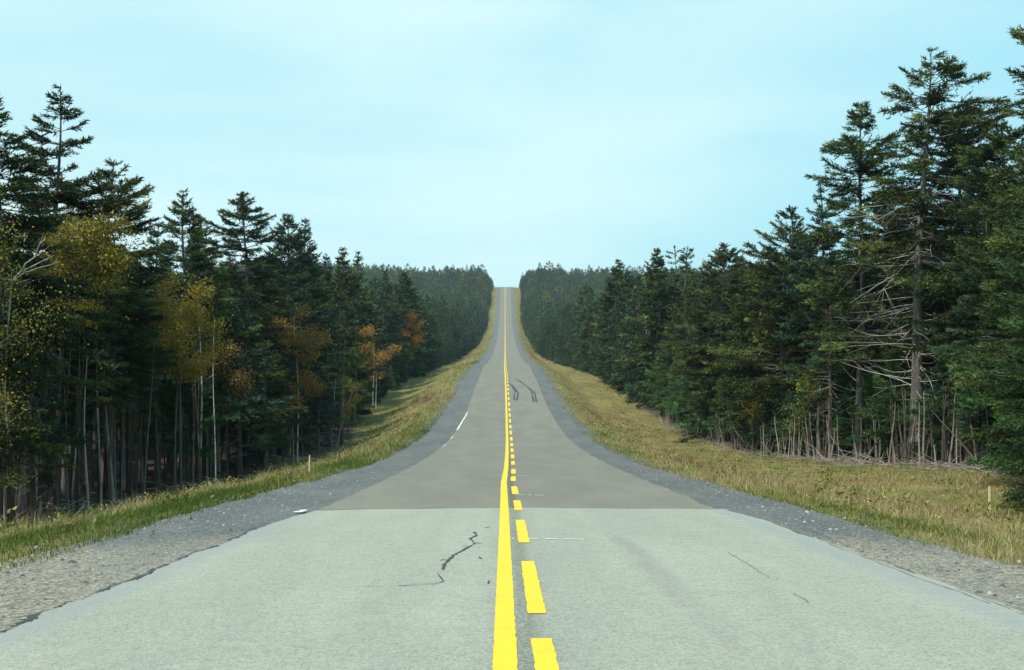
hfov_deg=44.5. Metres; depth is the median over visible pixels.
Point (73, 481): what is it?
dead pole
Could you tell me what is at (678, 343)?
spruce tree
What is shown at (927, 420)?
fir tree
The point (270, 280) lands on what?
spruce tree
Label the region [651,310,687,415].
spruce tree
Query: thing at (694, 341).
spruce tree
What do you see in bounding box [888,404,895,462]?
dead pole
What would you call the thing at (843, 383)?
fir tree
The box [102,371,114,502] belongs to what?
dead pole
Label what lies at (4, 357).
dead pole
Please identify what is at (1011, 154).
spruce tree
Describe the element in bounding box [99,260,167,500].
spruce tree
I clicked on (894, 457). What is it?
dead pole
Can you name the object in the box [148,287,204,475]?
spruce tree
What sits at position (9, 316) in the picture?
dead sapling
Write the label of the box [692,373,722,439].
fir tree
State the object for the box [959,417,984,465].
dead pole
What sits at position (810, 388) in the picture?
birch tree
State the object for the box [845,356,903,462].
fir tree
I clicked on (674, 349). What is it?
spruce tree
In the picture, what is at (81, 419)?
dead pole
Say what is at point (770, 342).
spruce tree
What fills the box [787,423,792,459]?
dead pole
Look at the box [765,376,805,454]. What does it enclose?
fir tree
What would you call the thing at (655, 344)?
spruce tree
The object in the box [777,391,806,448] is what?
fir tree
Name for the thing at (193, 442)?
bare trunk
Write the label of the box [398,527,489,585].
pavement crack
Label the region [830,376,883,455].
fir tree
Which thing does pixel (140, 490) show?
dead pole
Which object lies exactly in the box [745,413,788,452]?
fir tree
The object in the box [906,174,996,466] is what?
spruce tree
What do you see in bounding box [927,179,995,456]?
spruce tree
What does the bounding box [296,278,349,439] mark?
spruce tree
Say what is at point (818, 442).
bare trunk
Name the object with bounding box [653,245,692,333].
spruce tree
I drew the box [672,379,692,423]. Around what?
fir tree
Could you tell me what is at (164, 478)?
dead pole
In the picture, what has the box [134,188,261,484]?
spruce tree
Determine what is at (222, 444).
spruce tree
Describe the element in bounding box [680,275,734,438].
spruce tree
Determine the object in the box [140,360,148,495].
dead pole
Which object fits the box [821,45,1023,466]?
spruce tree
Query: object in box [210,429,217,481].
dead pole
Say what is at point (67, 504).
bare trunk
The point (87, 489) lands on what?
bare trunk
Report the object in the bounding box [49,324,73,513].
dead pole
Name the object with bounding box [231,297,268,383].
spruce tree
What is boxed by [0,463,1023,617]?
gravel stones
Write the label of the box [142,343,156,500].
dead pole
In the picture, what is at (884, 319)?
spruce tree
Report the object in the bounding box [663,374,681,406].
fir tree
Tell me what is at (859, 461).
brush debris
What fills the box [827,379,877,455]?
fir tree
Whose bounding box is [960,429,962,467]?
dead pole
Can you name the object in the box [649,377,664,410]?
fir tree
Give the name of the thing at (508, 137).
sky
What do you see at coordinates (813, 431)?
fir tree
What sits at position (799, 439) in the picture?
dead pole
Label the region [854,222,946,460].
spruce tree
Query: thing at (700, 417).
fir tree
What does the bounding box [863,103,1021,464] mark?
spruce tree
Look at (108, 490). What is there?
dead pole
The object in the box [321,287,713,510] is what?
road
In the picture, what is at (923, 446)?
dead pole
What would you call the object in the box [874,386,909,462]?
fir tree
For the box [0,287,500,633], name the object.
gravel shoulder
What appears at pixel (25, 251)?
spruce tree
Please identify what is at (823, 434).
dead pole
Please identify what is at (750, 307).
spruce tree
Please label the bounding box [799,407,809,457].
dead pole
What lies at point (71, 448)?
dead pole
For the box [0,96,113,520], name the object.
spruce tree
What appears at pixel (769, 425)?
fir tree
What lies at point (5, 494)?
dead pole
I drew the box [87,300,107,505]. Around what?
dead pole
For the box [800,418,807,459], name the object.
dead pole
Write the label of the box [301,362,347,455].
fir tree
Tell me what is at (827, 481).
roadside weeds
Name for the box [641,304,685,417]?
spruce tree
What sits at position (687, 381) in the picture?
spruce tree
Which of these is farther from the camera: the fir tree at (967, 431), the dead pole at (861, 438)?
the dead pole at (861, 438)
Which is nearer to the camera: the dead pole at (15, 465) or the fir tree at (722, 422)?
the dead pole at (15, 465)
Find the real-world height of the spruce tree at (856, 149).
16.600 m
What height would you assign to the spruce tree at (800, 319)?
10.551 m
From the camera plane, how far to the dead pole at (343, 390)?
96.86 m
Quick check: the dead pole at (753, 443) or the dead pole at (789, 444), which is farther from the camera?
the dead pole at (753, 443)
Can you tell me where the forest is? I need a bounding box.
[19,234,1022,471]
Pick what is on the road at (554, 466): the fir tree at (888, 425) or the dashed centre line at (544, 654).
the dashed centre line at (544, 654)
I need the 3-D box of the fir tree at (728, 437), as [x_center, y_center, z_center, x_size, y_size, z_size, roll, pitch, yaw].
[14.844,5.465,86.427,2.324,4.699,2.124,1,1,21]
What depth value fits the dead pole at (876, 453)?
53.47 m
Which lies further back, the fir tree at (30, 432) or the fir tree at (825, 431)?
the fir tree at (825, 431)
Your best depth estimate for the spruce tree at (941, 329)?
53.31 m
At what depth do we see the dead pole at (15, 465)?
49.16 m
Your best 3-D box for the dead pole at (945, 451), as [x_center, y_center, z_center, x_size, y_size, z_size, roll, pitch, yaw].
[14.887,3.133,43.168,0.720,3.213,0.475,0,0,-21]
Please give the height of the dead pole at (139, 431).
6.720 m
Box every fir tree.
[0,315,81,529]
[0,343,93,521]
[142,344,222,484]
[192,304,294,480]
[222,338,313,472]
[225,418,280,467]
[232,398,278,468]
[234,407,276,470]
[252,387,295,456]
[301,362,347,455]
[335,340,376,426]
[637,349,666,412]
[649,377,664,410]
[654,367,670,403]
[656,361,678,418]
[657,350,675,418]
[660,374,679,416]
[660,380,676,422]
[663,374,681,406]
[664,358,700,433]
[668,369,688,429]
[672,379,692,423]
[679,367,704,426]
[684,369,699,414]
[692,355,717,439]
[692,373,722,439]
[694,352,725,442]
[702,389,733,443]
[708,354,738,444]
[709,387,729,444]
[720,374,751,447]
[724,372,778,439]
[731,388,756,447]
[733,376,764,448]
[737,387,774,451]
[742,384,779,450]
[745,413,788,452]
[754,385,788,454]
[762,391,802,443]
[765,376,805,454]
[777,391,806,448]
[782,369,825,440]
[784,355,835,455]
[786,340,853,456]
[815,389,844,455]
[816,366,852,458]
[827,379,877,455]
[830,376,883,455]
[839,429,872,447]
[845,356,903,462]
[857,340,933,464]
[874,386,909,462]
[897,374,957,466]
[913,358,957,459]
[934,389,996,463]
[940,390,978,466]
[944,217,1023,507]
[950,315,1022,464]
[951,314,1023,452]
[962,391,1012,451]
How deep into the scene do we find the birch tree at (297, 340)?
79.20 m
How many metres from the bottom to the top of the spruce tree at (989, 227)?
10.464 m
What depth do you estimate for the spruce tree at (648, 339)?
127.79 m
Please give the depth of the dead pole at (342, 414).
93.43 m
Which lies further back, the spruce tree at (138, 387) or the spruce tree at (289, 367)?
the spruce tree at (289, 367)
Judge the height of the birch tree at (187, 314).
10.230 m
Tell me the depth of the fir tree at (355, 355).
110.18 m
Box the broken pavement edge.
[0,528,256,632]
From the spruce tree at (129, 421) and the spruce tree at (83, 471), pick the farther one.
the spruce tree at (83, 471)
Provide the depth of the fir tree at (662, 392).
113.44 m
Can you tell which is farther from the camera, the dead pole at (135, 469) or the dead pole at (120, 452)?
the dead pole at (120, 452)
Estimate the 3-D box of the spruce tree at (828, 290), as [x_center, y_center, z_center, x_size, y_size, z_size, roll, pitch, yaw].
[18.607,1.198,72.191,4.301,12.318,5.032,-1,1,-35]
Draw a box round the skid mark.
[508,379,536,401]
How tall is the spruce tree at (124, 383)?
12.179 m
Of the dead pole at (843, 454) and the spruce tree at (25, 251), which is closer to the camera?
the spruce tree at (25, 251)
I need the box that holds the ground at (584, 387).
[0,287,1023,565]
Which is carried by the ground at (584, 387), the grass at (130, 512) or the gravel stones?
the grass at (130, 512)
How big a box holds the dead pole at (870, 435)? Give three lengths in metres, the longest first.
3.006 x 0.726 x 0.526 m
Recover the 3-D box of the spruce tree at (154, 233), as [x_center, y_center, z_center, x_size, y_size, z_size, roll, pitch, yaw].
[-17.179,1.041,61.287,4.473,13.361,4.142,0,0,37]
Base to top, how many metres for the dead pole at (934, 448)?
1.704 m
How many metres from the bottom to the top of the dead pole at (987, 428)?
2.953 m
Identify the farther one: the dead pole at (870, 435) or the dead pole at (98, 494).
the dead pole at (870, 435)
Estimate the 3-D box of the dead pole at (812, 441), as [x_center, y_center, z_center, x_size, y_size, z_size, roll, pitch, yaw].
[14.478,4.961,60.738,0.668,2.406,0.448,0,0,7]
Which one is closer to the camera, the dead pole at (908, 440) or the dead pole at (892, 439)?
the dead pole at (908, 440)
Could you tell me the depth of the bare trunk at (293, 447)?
76.78 m
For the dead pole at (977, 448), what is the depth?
43.15 m
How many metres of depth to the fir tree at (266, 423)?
71.26 m
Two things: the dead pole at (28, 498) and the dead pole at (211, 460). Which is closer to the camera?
the dead pole at (28, 498)
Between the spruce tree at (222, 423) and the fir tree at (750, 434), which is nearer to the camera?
the spruce tree at (222, 423)
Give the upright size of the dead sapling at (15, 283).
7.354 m
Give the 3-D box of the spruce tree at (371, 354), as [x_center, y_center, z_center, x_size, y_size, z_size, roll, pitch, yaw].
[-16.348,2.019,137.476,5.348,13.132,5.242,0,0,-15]
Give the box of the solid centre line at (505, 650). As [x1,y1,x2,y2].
[492,365,517,669]
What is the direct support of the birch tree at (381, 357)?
on the ground at (584, 387)
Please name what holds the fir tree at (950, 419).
on the ground at (584, 387)
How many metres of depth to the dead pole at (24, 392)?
40.94 m
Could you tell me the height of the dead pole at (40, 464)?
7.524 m
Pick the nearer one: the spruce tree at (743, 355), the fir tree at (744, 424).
the spruce tree at (743, 355)
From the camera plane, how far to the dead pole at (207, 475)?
65.15 m
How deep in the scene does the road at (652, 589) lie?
9.61 m
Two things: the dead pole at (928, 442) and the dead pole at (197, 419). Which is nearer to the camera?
the dead pole at (928, 442)
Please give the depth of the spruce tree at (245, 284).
86.10 m
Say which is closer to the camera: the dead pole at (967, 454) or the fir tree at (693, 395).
the dead pole at (967, 454)
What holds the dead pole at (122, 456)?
on the ground at (584, 387)
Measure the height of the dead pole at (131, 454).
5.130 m
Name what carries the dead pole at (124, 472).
on the ground at (584, 387)
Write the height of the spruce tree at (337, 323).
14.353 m
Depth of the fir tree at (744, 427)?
75.37 m
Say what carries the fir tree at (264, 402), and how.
on the ground at (584, 387)
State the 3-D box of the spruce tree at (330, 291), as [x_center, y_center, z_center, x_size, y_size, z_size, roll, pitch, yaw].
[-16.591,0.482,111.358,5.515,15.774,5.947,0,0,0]
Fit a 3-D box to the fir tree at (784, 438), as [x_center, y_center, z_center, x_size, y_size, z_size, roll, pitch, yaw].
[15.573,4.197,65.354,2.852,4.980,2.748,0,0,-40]
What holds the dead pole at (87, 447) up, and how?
on the ground at (584, 387)
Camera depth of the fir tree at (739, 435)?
77.34 m
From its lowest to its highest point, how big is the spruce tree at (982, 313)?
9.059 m
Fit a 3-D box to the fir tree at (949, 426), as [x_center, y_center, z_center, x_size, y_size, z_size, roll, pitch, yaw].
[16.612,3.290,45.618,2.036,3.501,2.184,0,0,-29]
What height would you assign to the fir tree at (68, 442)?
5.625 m
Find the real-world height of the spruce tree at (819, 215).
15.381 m
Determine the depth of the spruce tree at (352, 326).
119.51 m
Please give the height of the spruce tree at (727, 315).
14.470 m
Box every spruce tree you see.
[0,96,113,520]
[0,182,33,428]
[2,84,139,510]
[2,206,67,361]
[2,211,63,420]
[7,232,118,507]
[19,212,69,495]
[31,207,130,504]
[47,157,180,503]
[57,293,101,421]
[60,399,96,488]
[68,285,125,493]
[71,407,120,482]
[81,237,123,490]
[91,272,152,446]
[93,370,153,449]
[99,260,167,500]
[101,263,168,481]
[102,285,134,443]
[112,285,154,484]
[117,391,151,471]
[132,221,200,487]
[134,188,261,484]
[146,333,225,435]
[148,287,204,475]
[165,261,195,470]
[167,214,250,471]
[190,284,245,470]
[204,191,309,468]
[213,284,255,448]
[218,257,254,458]
[221,370,240,454]
[224,258,282,345]
[228,266,296,460]
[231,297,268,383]
[236,212,344,452]
[242,282,321,457]
[269,317,296,452]
[275,283,331,450]
[281,218,344,435]
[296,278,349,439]
[309,253,352,426]
[322,247,382,422]
[331,283,354,407]
[338,300,372,345]
[342,251,393,402]
[342,313,374,417]
[355,294,381,403]
[377,270,409,376]
[396,272,432,377]
[585,259,632,378]
[612,247,679,410]
[623,301,658,386]
[635,273,673,402]
[640,301,668,408]
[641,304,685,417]
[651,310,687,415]
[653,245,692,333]
[661,246,694,349]
[661,272,704,421]
[663,280,691,362]
[666,273,721,420]
[669,242,753,442]
[671,272,700,360]
[673,307,700,427]
[677,275,729,436]
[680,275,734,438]
[701,247,811,452]
[703,314,748,443]
[707,205,827,455]
[709,276,773,450]
[710,264,748,433]
[712,278,763,444]
[716,293,779,450]
[718,264,753,387]
[745,268,812,455]
[771,182,856,451]
[775,291,839,444]
[779,254,870,457]
[792,101,935,463]
[806,231,899,403]
[807,253,844,455]
[815,277,880,457]
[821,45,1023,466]
[826,249,910,462]
[827,231,900,458]
[837,185,913,460]
[846,239,940,462]
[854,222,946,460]
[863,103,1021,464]
[878,261,942,424]
[889,118,1023,453]
[900,223,956,440]
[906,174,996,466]
[922,274,963,453]
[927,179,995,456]
[928,211,1013,468]
[940,180,1020,452]
[944,184,1023,464]
[945,154,1023,448]
[954,186,1023,445]
[978,24,1023,339]
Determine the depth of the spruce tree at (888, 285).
63.70 m
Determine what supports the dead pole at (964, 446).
on the ground at (584, 387)
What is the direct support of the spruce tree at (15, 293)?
on the ground at (584, 387)
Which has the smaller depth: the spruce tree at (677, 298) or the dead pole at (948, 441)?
the dead pole at (948, 441)
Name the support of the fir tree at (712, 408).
on the ground at (584, 387)
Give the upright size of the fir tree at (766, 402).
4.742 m
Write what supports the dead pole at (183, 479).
on the ground at (584, 387)
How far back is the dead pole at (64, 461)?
55.63 m
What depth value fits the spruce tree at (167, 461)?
72.44 m
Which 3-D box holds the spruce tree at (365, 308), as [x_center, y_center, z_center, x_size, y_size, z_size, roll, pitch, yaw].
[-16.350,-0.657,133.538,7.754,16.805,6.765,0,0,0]
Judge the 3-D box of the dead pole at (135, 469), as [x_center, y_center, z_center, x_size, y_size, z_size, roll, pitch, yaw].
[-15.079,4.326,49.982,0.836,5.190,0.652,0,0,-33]
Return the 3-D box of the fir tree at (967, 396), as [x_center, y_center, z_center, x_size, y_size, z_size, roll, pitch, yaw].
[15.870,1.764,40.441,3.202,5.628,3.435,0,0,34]
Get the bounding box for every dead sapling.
[0,261,58,357]
[4,232,53,447]
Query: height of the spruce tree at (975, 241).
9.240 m
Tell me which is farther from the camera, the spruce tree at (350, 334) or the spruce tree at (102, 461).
the spruce tree at (350, 334)
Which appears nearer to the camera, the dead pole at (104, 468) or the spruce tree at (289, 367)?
the dead pole at (104, 468)
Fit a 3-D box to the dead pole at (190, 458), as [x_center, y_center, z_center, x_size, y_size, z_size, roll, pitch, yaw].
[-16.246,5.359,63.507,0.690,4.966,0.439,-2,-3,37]
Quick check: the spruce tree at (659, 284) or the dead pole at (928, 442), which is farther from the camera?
the spruce tree at (659, 284)
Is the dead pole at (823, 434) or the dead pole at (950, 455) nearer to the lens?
the dead pole at (950, 455)
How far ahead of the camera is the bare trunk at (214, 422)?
60.95 m
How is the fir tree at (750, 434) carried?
on the ground at (584, 387)
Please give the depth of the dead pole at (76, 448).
42.88 m
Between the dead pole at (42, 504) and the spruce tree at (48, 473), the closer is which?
the dead pole at (42, 504)
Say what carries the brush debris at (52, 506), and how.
on the ground at (584, 387)
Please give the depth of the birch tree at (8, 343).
32.74 m
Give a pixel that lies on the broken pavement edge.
(31, 617)
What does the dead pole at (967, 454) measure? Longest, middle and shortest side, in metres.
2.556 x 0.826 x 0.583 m
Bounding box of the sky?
[0,0,1023,287]
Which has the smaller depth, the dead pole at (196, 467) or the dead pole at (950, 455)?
the dead pole at (950, 455)
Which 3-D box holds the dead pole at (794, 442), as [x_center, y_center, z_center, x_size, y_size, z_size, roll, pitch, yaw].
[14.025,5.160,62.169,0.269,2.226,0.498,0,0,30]
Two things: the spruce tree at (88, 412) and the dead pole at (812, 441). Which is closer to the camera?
the spruce tree at (88, 412)
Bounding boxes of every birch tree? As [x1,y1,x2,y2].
[0,191,93,468]
[12,204,161,512]
[124,263,232,490]
[200,339,256,482]
[262,304,336,461]
[335,375,365,450]
[354,324,400,405]
[398,312,426,362]
[736,393,769,453]
[776,368,823,459]
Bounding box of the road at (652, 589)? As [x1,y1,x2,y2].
[0,508,1023,669]
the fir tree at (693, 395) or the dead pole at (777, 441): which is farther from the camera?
the fir tree at (693, 395)
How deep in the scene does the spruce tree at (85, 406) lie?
51.59 m
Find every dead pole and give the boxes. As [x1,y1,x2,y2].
[0,267,6,515]
[0,414,6,522]
[10,318,29,517]
[14,423,16,493]
[15,319,34,516]
[15,382,23,512]
[23,300,30,516]
[34,333,53,498]
[38,323,51,514]
[39,417,41,495]
[41,334,52,514]
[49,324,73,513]
[50,326,63,513]
[60,294,72,511]
[61,409,68,495]
[64,354,82,506]
[68,331,86,508]
[74,368,92,504]
[74,387,84,511]
[80,372,83,507]
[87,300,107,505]
[87,406,91,469]
[89,357,102,506]
[97,342,109,505]
[101,344,104,463]
[102,348,115,492]
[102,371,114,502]
[105,383,119,502]
[113,385,118,499]
[117,333,123,500]
[121,356,126,500]
[121,384,126,489]
[125,378,145,500]
[129,388,134,499]
[132,392,137,480]
[133,346,144,500]
[139,341,144,496]
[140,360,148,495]
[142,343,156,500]
[153,393,160,495]
[163,391,165,480]
[167,378,178,485]
[175,403,185,486]
[176,358,182,488]
[187,347,203,484]
[189,414,191,485]
[195,377,208,485]
[196,381,200,486]
[205,376,209,482]
[210,379,213,480]
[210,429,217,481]
[216,394,220,471]
[260,360,267,470]
[279,359,282,461]
[285,427,293,457]
[289,416,294,459]
[298,361,303,457]
[337,383,343,445]
[340,385,340,446]
[342,349,344,442]
[751,429,755,455]
[768,418,771,452]
[775,425,779,458]
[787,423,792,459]
[793,416,795,458]
[797,418,803,457]
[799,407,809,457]
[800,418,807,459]
[808,412,814,457]
[820,411,826,461]
[822,420,830,461]
[824,405,829,460]
[826,432,848,460]
[831,429,839,461]
[832,424,842,461]
[833,427,841,458]
[858,404,865,462]
[861,421,888,464]
[867,403,875,461]
[873,422,877,462]
[878,422,882,462]
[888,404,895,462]
[888,410,896,465]
[890,401,895,462]
[897,427,910,466]
[898,405,902,465]
[900,427,913,452]
[901,387,909,465]
[908,403,917,461]
[916,405,920,466]
[920,391,928,462]
[925,417,932,462]
[929,402,934,465]
[931,409,979,466]
[931,422,936,464]
[934,386,948,465]
[936,382,955,464]
[947,413,950,456]
[948,389,958,464]
[951,409,959,465]
[954,425,955,463]
[955,413,958,463]
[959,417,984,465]
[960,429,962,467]
[965,443,968,465]
[975,436,979,461]
[984,404,991,469]
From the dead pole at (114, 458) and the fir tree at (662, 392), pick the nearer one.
the dead pole at (114, 458)
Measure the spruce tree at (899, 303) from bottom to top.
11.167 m
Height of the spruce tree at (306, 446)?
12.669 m
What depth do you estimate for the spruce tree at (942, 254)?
56.08 m
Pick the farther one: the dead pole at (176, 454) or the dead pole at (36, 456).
the dead pole at (176, 454)
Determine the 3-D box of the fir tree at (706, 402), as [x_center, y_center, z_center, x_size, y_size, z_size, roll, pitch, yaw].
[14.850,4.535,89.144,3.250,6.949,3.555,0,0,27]
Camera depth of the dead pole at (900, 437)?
49.45 m
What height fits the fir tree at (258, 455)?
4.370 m
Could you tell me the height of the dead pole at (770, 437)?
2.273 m
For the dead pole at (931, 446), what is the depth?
46.20 m
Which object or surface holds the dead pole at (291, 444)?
on the ground at (584, 387)
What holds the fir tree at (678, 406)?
on the ground at (584, 387)
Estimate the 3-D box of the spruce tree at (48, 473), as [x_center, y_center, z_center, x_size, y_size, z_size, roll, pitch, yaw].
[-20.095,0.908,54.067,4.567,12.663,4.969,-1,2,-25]
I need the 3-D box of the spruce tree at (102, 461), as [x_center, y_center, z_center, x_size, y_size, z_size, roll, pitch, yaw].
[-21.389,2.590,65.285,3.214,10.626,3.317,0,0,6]
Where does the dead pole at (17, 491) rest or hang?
on the ground at (584, 387)
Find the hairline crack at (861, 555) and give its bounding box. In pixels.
[378,516,1023,613]
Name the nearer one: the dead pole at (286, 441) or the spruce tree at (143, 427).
the spruce tree at (143, 427)
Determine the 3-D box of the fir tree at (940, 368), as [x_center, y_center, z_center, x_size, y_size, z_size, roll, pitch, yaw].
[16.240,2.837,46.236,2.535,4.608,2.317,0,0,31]
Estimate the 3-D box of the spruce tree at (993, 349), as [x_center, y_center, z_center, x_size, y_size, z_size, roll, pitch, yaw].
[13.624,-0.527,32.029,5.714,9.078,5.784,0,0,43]
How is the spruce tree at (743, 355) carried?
on the ground at (584, 387)
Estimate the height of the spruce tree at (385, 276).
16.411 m
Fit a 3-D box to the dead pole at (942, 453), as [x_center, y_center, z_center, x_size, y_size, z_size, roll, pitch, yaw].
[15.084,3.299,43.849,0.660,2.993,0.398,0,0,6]
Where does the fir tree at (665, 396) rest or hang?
on the ground at (584, 387)
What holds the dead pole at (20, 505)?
on the ground at (584, 387)
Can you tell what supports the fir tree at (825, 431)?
on the ground at (584, 387)
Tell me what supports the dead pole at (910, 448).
on the ground at (584, 387)
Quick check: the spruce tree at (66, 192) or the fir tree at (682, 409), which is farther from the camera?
the fir tree at (682, 409)
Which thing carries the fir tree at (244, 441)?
on the ground at (584, 387)
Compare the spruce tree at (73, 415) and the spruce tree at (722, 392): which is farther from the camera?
the spruce tree at (722, 392)
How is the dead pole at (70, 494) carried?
on the ground at (584, 387)
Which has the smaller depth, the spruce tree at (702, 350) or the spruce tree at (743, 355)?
the spruce tree at (743, 355)
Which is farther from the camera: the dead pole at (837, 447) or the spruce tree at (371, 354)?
the spruce tree at (371, 354)
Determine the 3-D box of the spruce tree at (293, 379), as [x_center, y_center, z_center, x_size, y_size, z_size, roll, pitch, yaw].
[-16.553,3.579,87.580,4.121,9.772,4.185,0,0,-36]
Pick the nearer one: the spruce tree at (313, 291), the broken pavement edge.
the broken pavement edge
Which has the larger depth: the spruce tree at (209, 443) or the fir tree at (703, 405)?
the fir tree at (703, 405)
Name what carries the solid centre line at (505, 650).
on the road at (554, 466)
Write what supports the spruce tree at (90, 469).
on the ground at (584, 387)
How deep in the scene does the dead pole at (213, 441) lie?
63.39 m
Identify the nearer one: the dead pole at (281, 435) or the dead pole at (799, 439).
the dead pole at (799, 439)
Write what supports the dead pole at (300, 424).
on the ground at (584, 387)
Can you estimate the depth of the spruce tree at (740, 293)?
90.96 m
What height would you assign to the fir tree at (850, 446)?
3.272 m
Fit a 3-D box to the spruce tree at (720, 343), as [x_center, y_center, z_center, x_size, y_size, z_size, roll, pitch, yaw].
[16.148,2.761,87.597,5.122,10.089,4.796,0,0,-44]
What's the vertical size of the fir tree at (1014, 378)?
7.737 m
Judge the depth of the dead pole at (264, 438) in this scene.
72.80 m
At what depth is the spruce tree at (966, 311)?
40.76 m
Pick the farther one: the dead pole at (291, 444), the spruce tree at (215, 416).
the spruce tree at (215, 416)
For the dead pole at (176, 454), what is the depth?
61.60 m
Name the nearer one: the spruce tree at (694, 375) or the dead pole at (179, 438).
the dead pole at (179, 438)
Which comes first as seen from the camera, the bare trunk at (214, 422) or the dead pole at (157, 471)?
the dead pole at (157, 471)
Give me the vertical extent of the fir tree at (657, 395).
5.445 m
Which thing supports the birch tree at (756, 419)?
on the ground at (584, 387)
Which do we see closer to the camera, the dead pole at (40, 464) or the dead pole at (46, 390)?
the dead pole at (46, 390)
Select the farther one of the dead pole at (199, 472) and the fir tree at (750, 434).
the fir tree at (750, 434)
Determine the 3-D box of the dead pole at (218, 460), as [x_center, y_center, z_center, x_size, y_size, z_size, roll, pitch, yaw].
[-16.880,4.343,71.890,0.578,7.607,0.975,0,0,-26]
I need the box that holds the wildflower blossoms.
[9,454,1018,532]
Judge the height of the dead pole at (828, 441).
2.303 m
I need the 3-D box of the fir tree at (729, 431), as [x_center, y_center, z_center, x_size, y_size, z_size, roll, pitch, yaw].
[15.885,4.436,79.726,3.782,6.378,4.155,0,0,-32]
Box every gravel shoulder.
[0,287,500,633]
[510,287,1023,612]
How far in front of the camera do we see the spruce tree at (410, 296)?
194.05 m
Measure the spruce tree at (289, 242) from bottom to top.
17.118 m
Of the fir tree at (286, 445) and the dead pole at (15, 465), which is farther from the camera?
the fir tree at (286, 445)
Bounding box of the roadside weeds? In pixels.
[0,401,1023,540]
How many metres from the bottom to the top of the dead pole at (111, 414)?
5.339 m
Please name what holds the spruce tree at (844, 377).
on the ground at (584, 387)
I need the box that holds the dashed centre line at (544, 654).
[506,365,558,669]
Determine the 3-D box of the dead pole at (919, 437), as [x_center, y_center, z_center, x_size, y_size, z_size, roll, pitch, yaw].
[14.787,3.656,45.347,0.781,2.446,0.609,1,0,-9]
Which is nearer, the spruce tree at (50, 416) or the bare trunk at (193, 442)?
the spruce tree at (50, 416)
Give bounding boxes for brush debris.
[0,433,359,525]
[618,395,1023,481]
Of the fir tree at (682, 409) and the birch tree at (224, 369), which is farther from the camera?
the fir tree at (682, 409)
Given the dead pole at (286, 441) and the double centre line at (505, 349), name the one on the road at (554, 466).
the double centre line at (505, 349)
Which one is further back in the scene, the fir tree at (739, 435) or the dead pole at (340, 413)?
the dead pole at (340, 413)
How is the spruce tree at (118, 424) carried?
on the ground at (584, 387)
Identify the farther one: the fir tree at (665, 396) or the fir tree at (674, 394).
the fir tree at (665, 396)
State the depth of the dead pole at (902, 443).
48.30 m
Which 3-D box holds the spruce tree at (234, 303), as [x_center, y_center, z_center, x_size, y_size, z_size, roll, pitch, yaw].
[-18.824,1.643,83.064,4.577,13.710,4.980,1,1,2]
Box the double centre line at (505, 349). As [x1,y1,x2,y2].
[504,331,505,364]
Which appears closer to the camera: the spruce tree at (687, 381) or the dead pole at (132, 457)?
the dead pole at (132, 457)
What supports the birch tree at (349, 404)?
on the ground at (584, 387)
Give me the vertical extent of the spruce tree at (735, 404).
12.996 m
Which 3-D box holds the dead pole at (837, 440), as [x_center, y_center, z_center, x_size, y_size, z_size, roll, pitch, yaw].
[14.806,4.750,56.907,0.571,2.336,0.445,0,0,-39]
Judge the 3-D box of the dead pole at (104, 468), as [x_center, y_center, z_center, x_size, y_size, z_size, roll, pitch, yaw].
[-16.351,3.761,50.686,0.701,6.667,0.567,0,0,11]
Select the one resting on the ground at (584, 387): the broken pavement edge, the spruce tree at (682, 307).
the spruce tree at (682, 307)
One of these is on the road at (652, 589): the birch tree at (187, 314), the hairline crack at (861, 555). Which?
the hairline crack at (861, 555)
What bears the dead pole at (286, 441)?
on the ground at (584, 387)
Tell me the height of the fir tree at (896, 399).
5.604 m
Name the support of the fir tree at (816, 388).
on the ground at (584, 387)
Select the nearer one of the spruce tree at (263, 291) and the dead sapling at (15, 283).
the dead sapling at (15, 283)
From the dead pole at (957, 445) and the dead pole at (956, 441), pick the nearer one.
the dead pole at (956, 441)
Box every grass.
[0,335,492,574]
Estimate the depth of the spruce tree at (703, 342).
106.64 m
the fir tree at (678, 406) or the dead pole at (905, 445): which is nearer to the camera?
the dead pole at (905, 445)
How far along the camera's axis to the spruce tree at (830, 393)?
60.43 m
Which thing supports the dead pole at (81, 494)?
on the ground at (584, 387)
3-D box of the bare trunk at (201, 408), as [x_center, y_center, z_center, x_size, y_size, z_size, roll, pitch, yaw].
[-15.390,3.123,61.656,0.902,9.219,0.989,0,0,0]
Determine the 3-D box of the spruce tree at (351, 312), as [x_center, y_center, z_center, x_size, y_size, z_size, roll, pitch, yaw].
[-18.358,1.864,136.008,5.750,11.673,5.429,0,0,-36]
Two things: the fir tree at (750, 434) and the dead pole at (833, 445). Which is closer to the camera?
the dead pole at (833, 445)
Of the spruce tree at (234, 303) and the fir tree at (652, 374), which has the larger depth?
the fir tree at (652, 374)
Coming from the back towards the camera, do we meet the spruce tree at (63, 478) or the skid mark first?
the skid mark
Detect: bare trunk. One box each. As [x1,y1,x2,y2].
[61,330,72,516]
[84,360,89,513]
[189,370,196,489]
[191,327,205,468]
[205,319,216,484]
[292,427,294,465]
[816,386,821,458]
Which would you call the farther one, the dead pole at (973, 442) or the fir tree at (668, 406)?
the fir tree at (668, 406)
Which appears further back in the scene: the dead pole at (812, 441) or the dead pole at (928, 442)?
the dead pole at (812, 441)

